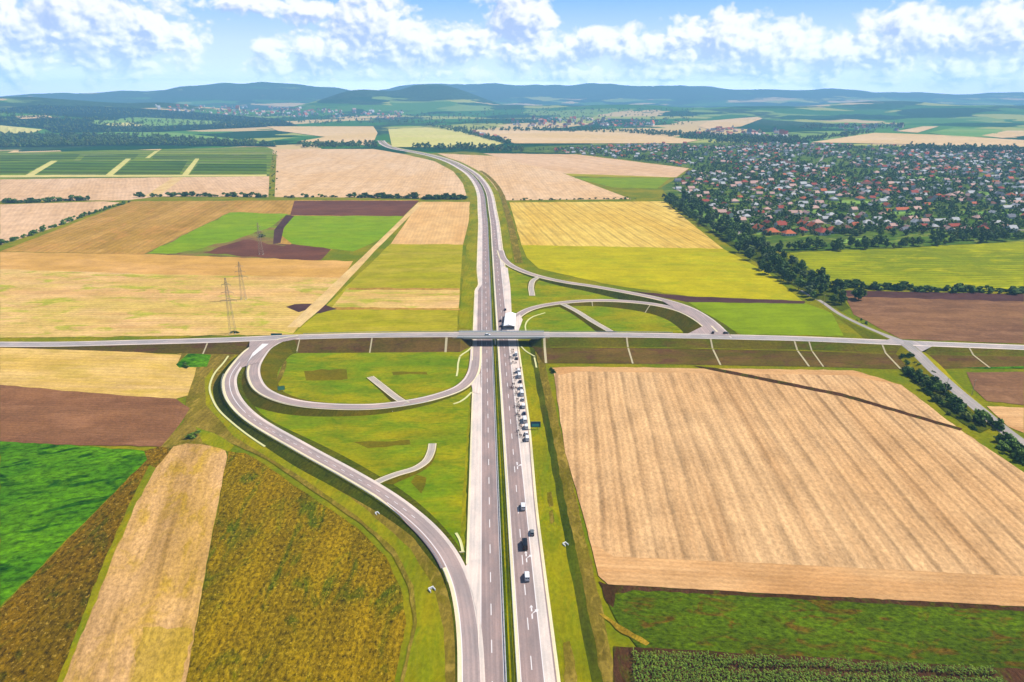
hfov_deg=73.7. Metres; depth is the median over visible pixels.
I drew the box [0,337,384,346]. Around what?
road shoulder
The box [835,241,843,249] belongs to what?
tree
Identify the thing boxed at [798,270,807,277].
tree
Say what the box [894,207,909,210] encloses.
house
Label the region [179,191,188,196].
bush
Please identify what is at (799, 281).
tree
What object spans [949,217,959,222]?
house
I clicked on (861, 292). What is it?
tree
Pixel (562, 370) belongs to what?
field headland
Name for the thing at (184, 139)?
distant woodland
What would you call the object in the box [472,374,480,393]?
gore paving
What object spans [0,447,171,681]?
field
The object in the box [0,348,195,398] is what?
field
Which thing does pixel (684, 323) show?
embankment
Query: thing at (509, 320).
truck
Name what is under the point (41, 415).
field
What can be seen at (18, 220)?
field
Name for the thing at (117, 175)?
track
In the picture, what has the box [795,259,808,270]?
tree
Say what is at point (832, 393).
soil edge
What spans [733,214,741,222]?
tree
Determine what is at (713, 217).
tree
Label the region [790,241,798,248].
tree
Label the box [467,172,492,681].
lane marking
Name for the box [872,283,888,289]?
bush
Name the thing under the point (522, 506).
delivery van
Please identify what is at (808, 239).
tree
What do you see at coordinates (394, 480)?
embankment
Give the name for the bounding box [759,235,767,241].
tree
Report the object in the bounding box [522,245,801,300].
field
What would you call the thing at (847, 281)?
bush
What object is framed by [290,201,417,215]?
field
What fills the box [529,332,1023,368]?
embankment
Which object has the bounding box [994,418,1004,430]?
bush
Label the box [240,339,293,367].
junction paving
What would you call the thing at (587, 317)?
service road
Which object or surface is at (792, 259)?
tree
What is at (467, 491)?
ditch
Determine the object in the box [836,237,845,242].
tree
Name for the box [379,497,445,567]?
ramp shoulder
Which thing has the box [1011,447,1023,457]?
bush
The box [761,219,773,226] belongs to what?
house
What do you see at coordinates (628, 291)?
road shoulder
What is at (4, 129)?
field
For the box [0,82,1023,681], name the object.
ground
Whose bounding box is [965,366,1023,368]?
field
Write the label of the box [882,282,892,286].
bush
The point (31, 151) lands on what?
field
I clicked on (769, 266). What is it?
tree
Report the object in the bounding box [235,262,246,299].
power pylon
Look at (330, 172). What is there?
field
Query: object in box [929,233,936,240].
tree
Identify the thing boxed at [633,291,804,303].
soil edge
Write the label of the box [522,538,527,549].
minibus
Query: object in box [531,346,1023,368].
embankment foot
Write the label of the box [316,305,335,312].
soil patch
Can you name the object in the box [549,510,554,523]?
soil patch
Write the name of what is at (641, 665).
maize
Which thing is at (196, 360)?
green patch
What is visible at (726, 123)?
field
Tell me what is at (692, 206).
tree
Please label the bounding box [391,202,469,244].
field
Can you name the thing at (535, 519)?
gutter
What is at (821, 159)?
village lane
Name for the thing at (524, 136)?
field
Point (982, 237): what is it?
tree
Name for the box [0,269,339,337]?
field
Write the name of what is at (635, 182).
field
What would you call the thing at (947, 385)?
bush
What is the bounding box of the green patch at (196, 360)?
[176,354,210,367]
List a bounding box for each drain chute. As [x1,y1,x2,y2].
[444,337,447,351]
[543,338,546,362]
[626,338,632,362]
[710,339,720,364]
[794,341,808,365]
[809,342,823,366]
[882,345,899,368]
[969,348,990,367]
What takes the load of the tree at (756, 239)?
on the woodland ground at (828, 293)
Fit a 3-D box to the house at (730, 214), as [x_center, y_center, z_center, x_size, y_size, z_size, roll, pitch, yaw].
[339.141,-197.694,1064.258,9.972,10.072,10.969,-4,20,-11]
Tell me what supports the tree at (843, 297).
on the woodland ground at (828, 293)
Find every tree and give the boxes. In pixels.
[667,196,673,204]
[672,201,678,207]
[681,193,688,199]
[683,207,691,215]
[688,203,696,209]
[704,213,711,223]
[705,207,714,213]
[709,213,715,219]
[712,222,721,231]
[717,217,725,223]
[722,222,730,233]
[723,226,731,234]
[725,218,733,224]
[725,228,737,238]
[725,233,732,240]
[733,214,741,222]
[734,241,743,251]
[736,232,749,241]
[743,224,751,234]
[744,248,756,259]
[753,236,762,245]
[757,259,764,265]
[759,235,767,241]
[760,246,770,254]
[760,262,773,271]
[765,260,773,272]
[768,253,782,265]
[773,262,791,276]
[774,240,783,251]
[776,256,785,265]
[780,249,787,258]
[780,269,787,280]
[783,271,796,280]
[788,255,798,265]
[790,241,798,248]
[790,266,800,273]
[792,275,806,289]
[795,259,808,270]
[797,239,806,248]
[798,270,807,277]
[803,285,813,293]
[805,237,812,244]
[806,281,815,288]
[807,272,821,289]
[809,290,817,298]
[810,237,823,248]
[814,283,828,293]
[816,267,825,275]
[820,274,830,284]
[829,240,838,249]
[829,294,837,301]
[830,278,845,288]
[831,286,841,294]
[832,226,840,231]
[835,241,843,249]
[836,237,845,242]
[837,289,847,303]
[847,234,855,245]
[850,288,859,298]
[852,288,866,299]
[854,239,860,248]
[861,238,870,247]
[873,233,885,245]
[900,238,905,246]
[904,236,912,242]
[914,236,924,245]
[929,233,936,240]
[938,229,947,238]
[955,232,963,238]
[969,229,979,237]
[976,234,986,242]
[984,231,994,241]
[1000,230,1011,238]
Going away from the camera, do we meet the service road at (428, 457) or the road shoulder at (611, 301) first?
the service road at (428, 457)
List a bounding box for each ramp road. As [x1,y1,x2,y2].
[225,350,479,681]
[498,250,719,330]
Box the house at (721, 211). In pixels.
[717,209,726,213]
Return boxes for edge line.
[229,362,244,411]
[388,503,462,681]
[430,154,544,681]
[446,161,481,538]
[463,167,521,681]
[470,173,504,681]
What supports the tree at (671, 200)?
on the field at (659, 224)
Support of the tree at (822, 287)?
on the woodland ground at (828, 293)
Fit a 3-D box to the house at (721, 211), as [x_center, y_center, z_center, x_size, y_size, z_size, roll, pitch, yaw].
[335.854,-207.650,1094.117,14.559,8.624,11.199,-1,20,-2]
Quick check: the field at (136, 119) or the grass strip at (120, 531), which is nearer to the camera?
the grass strip at (120, 531)
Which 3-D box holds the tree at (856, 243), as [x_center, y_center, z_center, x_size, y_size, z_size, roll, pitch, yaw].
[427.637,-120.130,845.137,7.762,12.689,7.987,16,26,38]
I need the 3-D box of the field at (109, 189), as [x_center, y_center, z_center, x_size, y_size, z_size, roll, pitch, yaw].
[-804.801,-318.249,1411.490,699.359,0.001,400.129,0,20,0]
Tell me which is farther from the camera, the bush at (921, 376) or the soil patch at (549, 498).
the bush at (921, 376)
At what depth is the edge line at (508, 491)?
308.46 m
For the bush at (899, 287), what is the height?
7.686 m
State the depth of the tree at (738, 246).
824.64 m
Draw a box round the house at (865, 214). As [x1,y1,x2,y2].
[858,211,868,216]
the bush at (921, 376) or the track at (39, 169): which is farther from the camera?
the track at (39, 169)
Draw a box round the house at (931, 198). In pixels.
[927,196,935,201]
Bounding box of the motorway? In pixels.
[379,141,543,681]
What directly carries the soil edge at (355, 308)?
on the field at (415, 265)
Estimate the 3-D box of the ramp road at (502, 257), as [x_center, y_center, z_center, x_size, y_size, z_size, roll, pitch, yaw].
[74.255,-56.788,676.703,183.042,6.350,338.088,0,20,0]
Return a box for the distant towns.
[155,104,903,137]
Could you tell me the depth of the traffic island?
494.73 m
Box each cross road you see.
[0,333,458,345]
[544,333,1023,348]
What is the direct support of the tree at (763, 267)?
on the field at (705, 272)
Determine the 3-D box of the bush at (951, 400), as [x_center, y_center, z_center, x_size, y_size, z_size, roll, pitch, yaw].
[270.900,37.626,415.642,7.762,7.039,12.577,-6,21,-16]
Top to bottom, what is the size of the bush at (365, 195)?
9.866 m
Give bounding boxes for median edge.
[381,140,520,681]
[388,146,505,681]
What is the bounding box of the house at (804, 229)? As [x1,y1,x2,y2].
[796,226,808,232]
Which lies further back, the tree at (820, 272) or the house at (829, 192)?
the house at (829, 192)
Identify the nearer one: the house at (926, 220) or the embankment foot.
the embankment foot
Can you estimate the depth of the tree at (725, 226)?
916.68 m
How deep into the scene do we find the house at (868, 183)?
1439.25 m
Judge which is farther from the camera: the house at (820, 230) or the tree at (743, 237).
the house at (820, 230)
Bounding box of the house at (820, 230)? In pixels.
[813,226,830,235]
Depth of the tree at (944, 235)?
886.20 m
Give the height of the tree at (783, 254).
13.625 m
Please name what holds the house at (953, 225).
on the village ground at (827, 239)
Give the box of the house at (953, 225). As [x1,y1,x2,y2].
[947,223,960,227]
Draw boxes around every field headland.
[553,367,895,383]
[585,521,1023,605]
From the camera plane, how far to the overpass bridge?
523.35 m
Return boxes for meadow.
[255,347,470,547]
[507,267,682,332]
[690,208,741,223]
[839,200,881,203]
[891,211,923,214]
[905,176,946,178]
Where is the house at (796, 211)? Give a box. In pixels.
[789,210,802,213]
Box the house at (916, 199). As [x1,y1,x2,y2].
[912,197,921,201]
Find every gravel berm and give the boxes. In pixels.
[373,376,408,401]
[375,443,429,480]
[380,443,436,482]
[382,145,478,563]
[384,140,560,681]
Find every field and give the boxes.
[0,125,41,132]
[0,147,272,178]
[0,154,79,160]
[0,161,49,174]
[0,176,268,200]
[0,201,119,243]
[0,252,352,276]
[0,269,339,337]
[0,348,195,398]
[0,385,189,446]
[0,441,146,605]
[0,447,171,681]
[2,200,417,253]
[8,150,59,152]
[17,115,54,118]
[35,161,121,174]
[63,443,226,681]
[80,154,137,160]
[86,117,219,126]
[100,132,259,142]
[106,122,141,125]
[113,161,186,174]
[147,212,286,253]
[152,155,266,158]
[186,451,405,681]
[190,164,266,173]
[203,240,330,259]
[267,126,376,144]
[275,149,465,197]
[282,216,402,250]
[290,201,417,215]
[292,244,462,334]
[333,288,459,307]
[388,127,502,146]
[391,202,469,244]
[438,153,628,199]
[469,129,695,142]
[484,153,688,176]
[509,201,722,248]
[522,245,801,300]
[554,367,1023,605]
[567,174,673,177]
[577,178,668,187]
[609,590,1023,668]
[689,302,843,335]
[698,117,761,128]
[789,242,1023,290]
[815,133,1023,146]
[847,296,1023,343]
[899,126,937,132]
[929,127,1002,136]
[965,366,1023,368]
[967,372,1023,404]
[983,131,1023,137]
[987,406,1023,432]
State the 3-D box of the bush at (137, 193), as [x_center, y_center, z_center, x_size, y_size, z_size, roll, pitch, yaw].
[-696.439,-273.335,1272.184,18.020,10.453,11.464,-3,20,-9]
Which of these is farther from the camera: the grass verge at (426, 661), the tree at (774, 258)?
the tree at (774, 258)
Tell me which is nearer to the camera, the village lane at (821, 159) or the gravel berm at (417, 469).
the gravel berm at (417, 469)
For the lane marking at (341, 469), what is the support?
on the ramp road at (471, 664)
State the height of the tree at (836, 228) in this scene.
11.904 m
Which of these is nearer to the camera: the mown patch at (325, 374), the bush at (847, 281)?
the mown patch at (325, 374)
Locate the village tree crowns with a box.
[535,143,1023,232]
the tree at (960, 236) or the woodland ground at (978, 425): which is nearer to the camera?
the woodland ground at (978, 425)
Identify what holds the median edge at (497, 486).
on the motorway
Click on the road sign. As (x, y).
(535, 424)
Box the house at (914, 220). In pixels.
[910,218,920,225]
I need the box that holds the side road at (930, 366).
[798,290,1023,444]
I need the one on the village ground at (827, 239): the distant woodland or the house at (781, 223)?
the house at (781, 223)
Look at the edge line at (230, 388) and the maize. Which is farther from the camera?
the edge line at (230, 388)
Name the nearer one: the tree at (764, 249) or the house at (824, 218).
the tree at (764, 249)
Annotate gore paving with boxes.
[466,560,479,651]
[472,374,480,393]
[503,267,522,329]
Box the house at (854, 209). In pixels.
[848,206,858,212]
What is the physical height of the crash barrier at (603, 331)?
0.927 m
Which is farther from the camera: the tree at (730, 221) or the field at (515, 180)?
the field at (515, 180)
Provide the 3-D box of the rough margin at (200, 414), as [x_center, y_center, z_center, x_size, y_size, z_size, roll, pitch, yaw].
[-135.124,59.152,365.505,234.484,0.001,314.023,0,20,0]
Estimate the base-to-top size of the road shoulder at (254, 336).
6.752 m
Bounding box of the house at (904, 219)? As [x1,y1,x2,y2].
[900,216,910,223]
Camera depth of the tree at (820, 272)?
686.57 m
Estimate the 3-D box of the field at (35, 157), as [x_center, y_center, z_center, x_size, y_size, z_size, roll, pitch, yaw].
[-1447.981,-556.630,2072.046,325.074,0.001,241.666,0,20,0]
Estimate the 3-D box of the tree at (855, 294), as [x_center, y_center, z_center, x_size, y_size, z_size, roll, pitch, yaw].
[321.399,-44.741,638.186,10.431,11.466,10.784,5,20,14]
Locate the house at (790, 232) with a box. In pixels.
[781,229,796,235]
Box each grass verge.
[205,369,445,681]
[386,142,591,681]
[406,152,477,553]
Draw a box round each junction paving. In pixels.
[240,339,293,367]
[663,301,731,335]
[881,338,936,351]
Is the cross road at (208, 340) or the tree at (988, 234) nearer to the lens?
the cross road at (208, 340)
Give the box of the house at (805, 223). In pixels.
[797,220,808,226]
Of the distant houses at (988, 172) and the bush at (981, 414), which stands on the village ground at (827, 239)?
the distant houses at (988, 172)
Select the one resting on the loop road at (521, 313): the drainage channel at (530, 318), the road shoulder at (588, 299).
the road shoulder at (588, 299)
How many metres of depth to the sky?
56947.01 m
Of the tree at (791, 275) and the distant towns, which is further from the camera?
the distant towns
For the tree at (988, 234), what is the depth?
880.95 m
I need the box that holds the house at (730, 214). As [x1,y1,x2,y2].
[726,211,733,216]
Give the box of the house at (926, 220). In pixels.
[920,218,929,223]
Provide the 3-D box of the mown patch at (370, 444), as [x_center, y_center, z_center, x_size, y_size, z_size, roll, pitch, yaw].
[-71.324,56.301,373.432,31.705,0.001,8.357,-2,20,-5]
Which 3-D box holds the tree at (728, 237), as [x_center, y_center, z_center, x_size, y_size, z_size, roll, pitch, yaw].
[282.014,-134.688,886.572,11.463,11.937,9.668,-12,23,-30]
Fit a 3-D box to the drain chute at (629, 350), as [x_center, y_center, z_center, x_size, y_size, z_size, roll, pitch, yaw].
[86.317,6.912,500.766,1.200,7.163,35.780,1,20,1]
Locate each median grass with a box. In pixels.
[380,140,516,681]
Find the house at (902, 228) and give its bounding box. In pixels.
[899,226,909,230]
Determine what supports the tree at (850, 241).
on the village ground at (827, 239)
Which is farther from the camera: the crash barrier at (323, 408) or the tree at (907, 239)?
the tree at (907, 239)
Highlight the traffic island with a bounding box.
[248,344,267,360]
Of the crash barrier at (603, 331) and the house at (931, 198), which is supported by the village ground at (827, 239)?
the house at (931, 198)
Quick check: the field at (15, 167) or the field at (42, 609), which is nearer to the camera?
the field at (42, 609)
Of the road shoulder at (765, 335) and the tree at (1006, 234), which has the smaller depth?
the road shoulder at (765, 335)
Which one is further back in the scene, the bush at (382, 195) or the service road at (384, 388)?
the bush at (382, 195)
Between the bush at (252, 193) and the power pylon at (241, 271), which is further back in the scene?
the bush at (252, 193)
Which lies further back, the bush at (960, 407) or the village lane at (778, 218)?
the village lane at (778, 218)
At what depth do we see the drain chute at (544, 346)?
506.14 m
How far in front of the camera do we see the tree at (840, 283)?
659.40 m
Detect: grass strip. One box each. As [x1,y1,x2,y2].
[57,465,154,681]
[195,426,234,451]
[599,613,648,644]
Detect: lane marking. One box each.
[245,412,414,517]
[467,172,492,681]
[483,183,531,669]
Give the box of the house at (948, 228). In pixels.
[941,225,953,230]
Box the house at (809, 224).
[806,221,821,228]
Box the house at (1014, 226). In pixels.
[1006,224,1018,231]
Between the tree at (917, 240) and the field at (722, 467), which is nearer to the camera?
the field at (722, 467)
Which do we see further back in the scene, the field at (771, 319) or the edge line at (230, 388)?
the field at (771, 319)
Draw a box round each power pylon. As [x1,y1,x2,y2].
[220,278,236,334]
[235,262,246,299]
[254,223,264,254]
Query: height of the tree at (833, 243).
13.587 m
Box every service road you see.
[368,376,408,403]
[376,443,434,482]
[529,276,539,295]
[561,304,611,330]
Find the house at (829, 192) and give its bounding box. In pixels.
[823,191,835,193]
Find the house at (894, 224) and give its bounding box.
[888,222,897,226]
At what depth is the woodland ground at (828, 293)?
705.24 m
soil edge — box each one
[334,307,459,309]
[348,287,459,289]
[599,581,1023,610]
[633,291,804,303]
[697,366,962,429]
[845,290,1023,301]
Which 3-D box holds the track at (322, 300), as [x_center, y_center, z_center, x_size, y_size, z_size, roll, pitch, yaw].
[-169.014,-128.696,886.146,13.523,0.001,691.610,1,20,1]
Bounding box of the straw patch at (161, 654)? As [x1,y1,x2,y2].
[131,626,193,681]
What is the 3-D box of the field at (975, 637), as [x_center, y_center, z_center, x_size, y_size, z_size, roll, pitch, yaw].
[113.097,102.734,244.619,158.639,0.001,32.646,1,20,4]
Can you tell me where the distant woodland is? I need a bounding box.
[0,104,1023,153]
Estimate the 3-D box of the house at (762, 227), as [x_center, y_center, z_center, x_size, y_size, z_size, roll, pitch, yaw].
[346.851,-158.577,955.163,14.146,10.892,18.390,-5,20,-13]
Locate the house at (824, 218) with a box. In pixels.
[821,216,828,221]
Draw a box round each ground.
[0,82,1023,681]
[0,105,295,132]
[0,134,272,146]
[512,143,1023,250]
[676,207,849,310]
[786,241,1023,251]
[900,368,991,432]
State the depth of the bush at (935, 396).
424.74 m
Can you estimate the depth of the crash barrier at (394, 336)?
516.66 m
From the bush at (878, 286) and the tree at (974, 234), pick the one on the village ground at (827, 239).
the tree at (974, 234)
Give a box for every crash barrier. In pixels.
[221,375,447,582]
[246,357,426,408]
[300,336,457,338]
[303,331,449,333]
[479,183,506,681]
[483,187,517,681]
[544,336,874,343]
[571,331,636,331]
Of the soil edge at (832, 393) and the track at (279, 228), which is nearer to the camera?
the soil edge at (832, 393)
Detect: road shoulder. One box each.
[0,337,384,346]
[29,332,458,342]
[222,340,461,681]
[234,366,484,681]
[247,335,481,409]
[258,338,472,404]
[497,250,717,331]
[503,250,731,337]
[516,299,671,313]
[521,301,701,325]
[544,332,1023,345]
[635,337,1023,349]
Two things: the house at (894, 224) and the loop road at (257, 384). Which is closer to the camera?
the loop road at (257, 384)
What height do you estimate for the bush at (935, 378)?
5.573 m
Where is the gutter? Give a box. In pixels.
[455,161,556,681]
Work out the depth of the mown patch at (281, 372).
471.09 m
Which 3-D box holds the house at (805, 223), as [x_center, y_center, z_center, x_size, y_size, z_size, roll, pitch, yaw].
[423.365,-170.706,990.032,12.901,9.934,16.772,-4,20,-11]
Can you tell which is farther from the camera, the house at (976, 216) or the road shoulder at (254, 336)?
the house at (976, 216)
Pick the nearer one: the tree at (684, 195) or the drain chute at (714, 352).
the drain chute at (714, 352)
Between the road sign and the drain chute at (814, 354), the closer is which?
the road sign
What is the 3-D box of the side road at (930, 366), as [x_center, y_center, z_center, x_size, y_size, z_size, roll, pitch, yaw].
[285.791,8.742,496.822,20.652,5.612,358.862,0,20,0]
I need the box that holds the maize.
[631,647,1005,681]
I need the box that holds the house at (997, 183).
[994,181,1002,186]
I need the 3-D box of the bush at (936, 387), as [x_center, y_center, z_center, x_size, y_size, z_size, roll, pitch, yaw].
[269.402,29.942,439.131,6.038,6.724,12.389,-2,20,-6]
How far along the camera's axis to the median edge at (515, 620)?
312.51 m
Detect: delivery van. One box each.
[521,502,524,510]
[524,571,529,581]
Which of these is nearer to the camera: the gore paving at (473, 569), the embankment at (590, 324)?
the gore paving at (473, 569)
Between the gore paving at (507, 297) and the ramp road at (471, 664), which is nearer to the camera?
the ramp road at (471, 664)
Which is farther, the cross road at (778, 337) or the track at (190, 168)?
the track at (190, 168)
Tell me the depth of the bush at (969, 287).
660.74 m
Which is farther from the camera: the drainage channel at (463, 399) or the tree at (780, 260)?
the tree at (780, 260)
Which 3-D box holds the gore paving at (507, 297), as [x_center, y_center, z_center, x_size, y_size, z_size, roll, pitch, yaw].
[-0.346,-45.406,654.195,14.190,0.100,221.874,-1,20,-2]
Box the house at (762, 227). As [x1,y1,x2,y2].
[752,223,765,231]
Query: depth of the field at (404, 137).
3003.89 m
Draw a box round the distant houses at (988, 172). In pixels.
[554,141,1023,181]
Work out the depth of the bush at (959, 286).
658.34 m
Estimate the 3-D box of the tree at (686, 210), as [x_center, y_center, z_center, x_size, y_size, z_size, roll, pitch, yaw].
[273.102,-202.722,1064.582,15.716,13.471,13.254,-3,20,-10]
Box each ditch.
[464,394,471,558]
[480,171,522,262]
[529,347,602,681]
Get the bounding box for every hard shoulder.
[377,140,481,616]
[383,140,554,681]
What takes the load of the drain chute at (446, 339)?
on the embankment at (388, 344)
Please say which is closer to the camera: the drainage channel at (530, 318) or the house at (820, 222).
the drainage channel at (530, 318)
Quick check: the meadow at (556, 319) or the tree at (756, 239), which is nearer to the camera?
the meadow at (556, 319)
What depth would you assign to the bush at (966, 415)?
401.61 m
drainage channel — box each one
[209,356,264,446]
[453,392,471,403]
[455,533,463,551]
[456,357,459,375]
[525,312,544,329]
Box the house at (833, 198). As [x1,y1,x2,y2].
[829,196,838,200]
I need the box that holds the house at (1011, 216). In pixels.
[1004,213,1015,218]
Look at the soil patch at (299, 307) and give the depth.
612.94 m
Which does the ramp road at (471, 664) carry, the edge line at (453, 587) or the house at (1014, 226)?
the edge line at (453, 587)
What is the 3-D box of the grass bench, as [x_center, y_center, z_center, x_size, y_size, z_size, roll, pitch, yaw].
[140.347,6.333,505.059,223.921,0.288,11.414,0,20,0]
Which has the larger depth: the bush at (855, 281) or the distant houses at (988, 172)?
the distant houses at (988, 172)
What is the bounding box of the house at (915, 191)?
[909,190,918,193]
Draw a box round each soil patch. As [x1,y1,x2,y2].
[287,304,310,311]
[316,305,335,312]
[547,492,552,506]
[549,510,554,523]
[563,641,576,681]
[613,646,1023,681]
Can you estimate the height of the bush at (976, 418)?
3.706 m
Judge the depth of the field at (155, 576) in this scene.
275.80 m
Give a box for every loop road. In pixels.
[249,336,479,408]
[516,300,696,320]
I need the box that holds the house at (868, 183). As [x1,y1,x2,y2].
[860,182,872,184]
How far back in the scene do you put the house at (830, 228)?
942.91 m
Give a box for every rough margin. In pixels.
[161,353,454,681]
[536,354,613,681]
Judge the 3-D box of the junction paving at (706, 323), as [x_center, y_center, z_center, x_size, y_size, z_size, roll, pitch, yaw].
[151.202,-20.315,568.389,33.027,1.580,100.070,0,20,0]
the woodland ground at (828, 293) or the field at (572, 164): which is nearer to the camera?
the woodland ground at (828, 293)
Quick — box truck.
[503,312,515,328]
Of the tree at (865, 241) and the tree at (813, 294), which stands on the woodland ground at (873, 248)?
the tree at (865, 241)
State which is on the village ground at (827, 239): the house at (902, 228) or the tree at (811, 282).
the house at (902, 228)
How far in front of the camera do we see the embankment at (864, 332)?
500.46 m
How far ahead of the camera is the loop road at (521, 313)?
613.17 m
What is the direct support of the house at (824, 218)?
on the village ground at (827, 239)
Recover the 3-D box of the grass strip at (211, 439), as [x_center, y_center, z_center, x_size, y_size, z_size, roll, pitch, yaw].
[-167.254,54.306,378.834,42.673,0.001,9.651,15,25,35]
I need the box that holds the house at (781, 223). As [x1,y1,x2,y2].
[774,220,786,229]
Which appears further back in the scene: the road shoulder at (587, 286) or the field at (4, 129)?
the field at (4, 129)
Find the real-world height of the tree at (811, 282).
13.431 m
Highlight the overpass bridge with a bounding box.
[457,330,544,344]
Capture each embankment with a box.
[0,332,472,354]
[213,349,480,681]
[242,339,470,416]
[366,376,406,401]
[377,444,436,483]
[504,251,737,334]
[522,300,701,332]
[527,279,538,295]
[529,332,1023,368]
[559,305,613,330]
[797,290,1023,438]
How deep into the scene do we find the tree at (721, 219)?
995.46 m
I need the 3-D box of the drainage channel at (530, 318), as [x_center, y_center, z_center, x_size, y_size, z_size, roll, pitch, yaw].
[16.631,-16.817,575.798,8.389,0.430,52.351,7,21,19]
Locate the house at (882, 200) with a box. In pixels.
[878,198,887,202]
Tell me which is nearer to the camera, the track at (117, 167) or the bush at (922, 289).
the bush at (922, 289)
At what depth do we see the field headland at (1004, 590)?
268.40 m
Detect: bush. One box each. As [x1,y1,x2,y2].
[50,196,62,200]
[68,195,81,200]
[133,191,143,196]
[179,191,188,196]
[185,430,200,438]
[226,192,237,196]
[249,191,260,197]
[358,192,368,197]
[375,192,386,197]
[407,192,419,198]
[843,279,853,285]
[849,278,864,285]
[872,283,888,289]
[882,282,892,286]
[891,284,904,290]
[897,281,913,288]
[903,367,916,375]
[905,351,914,357]
[915,372,925,380]
[917,286,932,291]
[921,379,934,389]
[924,384,939,391]
[924,390,932,395]
[927,375,941,381]
[928,287,940,291]
[931,393,944,400]
[940,387,948,393]
[943,382,951,389]
[945,395,966,407]
[951,402,958,410]
[952,283,965,290]
[955,403,964,412]
[958,411,972,420]
[962,285,974,291]
[968,424,977,430]
[972,414,979,422]
[973,408,992,420]
[976,285,988,292]
[978,419,986,425]
[986,419,995,425]
[993,433,1008,440]
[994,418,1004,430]
[996,440,1012,450]
[998,431,1012,441]
[1003,433,1020,443]
[1005,439,1022,451]
[1007,286,1017,292]
[1011,289,1022,293]
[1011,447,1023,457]
[1012,447,1023,462]
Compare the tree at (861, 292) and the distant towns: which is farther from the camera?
the distant towns
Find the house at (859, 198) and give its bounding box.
[855,196,864,199]
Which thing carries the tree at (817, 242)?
on the village ground at (827, 239)
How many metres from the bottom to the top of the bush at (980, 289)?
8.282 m
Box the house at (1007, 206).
[1001,205,1014,208]
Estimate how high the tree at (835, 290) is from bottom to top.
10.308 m
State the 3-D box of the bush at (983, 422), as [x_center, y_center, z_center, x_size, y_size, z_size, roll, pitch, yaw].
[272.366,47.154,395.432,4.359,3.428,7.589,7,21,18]
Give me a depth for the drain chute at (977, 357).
491.92 m
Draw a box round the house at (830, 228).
[825,225,839,232]
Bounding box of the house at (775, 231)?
[765,227,779,234]
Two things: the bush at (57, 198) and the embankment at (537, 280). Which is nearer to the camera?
the embankment at (537, 280)
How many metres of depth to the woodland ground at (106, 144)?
2589.82 m
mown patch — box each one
[277,360,286,382]
[304,369,347,380]
[355,440,409,447]
[392,371,427,374]
[411,474,426,492]
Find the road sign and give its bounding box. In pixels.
[530,421,540,428]
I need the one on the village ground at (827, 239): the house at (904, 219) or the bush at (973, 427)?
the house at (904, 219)
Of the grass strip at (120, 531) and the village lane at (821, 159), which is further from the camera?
the village lane at (821, 159)
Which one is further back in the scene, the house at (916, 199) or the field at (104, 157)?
the field at (104, 157)
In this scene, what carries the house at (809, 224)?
on the village ground at (827, 239)
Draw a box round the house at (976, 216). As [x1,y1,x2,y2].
[971,214,981,219]
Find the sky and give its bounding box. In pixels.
[0,0,1023,95]
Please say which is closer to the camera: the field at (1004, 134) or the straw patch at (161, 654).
the straw patch at (161, 654)
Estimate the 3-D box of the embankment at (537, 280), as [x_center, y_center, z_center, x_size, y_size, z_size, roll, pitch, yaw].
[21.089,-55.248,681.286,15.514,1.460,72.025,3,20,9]
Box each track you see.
[0,175,266,176]
[27,161,55,174]
[106,159,129,174]
[146,177,183,195]
[182,159,198,174]
[273,215,293,243]
[288,202,422,326]
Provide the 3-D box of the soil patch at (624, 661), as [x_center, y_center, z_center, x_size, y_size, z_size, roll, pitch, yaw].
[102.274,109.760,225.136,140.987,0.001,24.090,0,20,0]
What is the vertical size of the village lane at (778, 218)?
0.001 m
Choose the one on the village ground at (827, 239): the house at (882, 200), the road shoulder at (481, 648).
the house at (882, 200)
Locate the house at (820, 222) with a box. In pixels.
[812,218,823,224]
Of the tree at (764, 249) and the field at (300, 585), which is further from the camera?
the tree at (764, 249)
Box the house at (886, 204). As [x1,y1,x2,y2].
[881,202,891,206]
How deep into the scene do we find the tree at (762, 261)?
745.20 m
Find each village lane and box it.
[672,187,1018,229]
[738,146,832,233]
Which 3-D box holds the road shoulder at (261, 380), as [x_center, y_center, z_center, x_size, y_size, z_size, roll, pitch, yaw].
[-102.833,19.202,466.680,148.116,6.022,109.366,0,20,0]

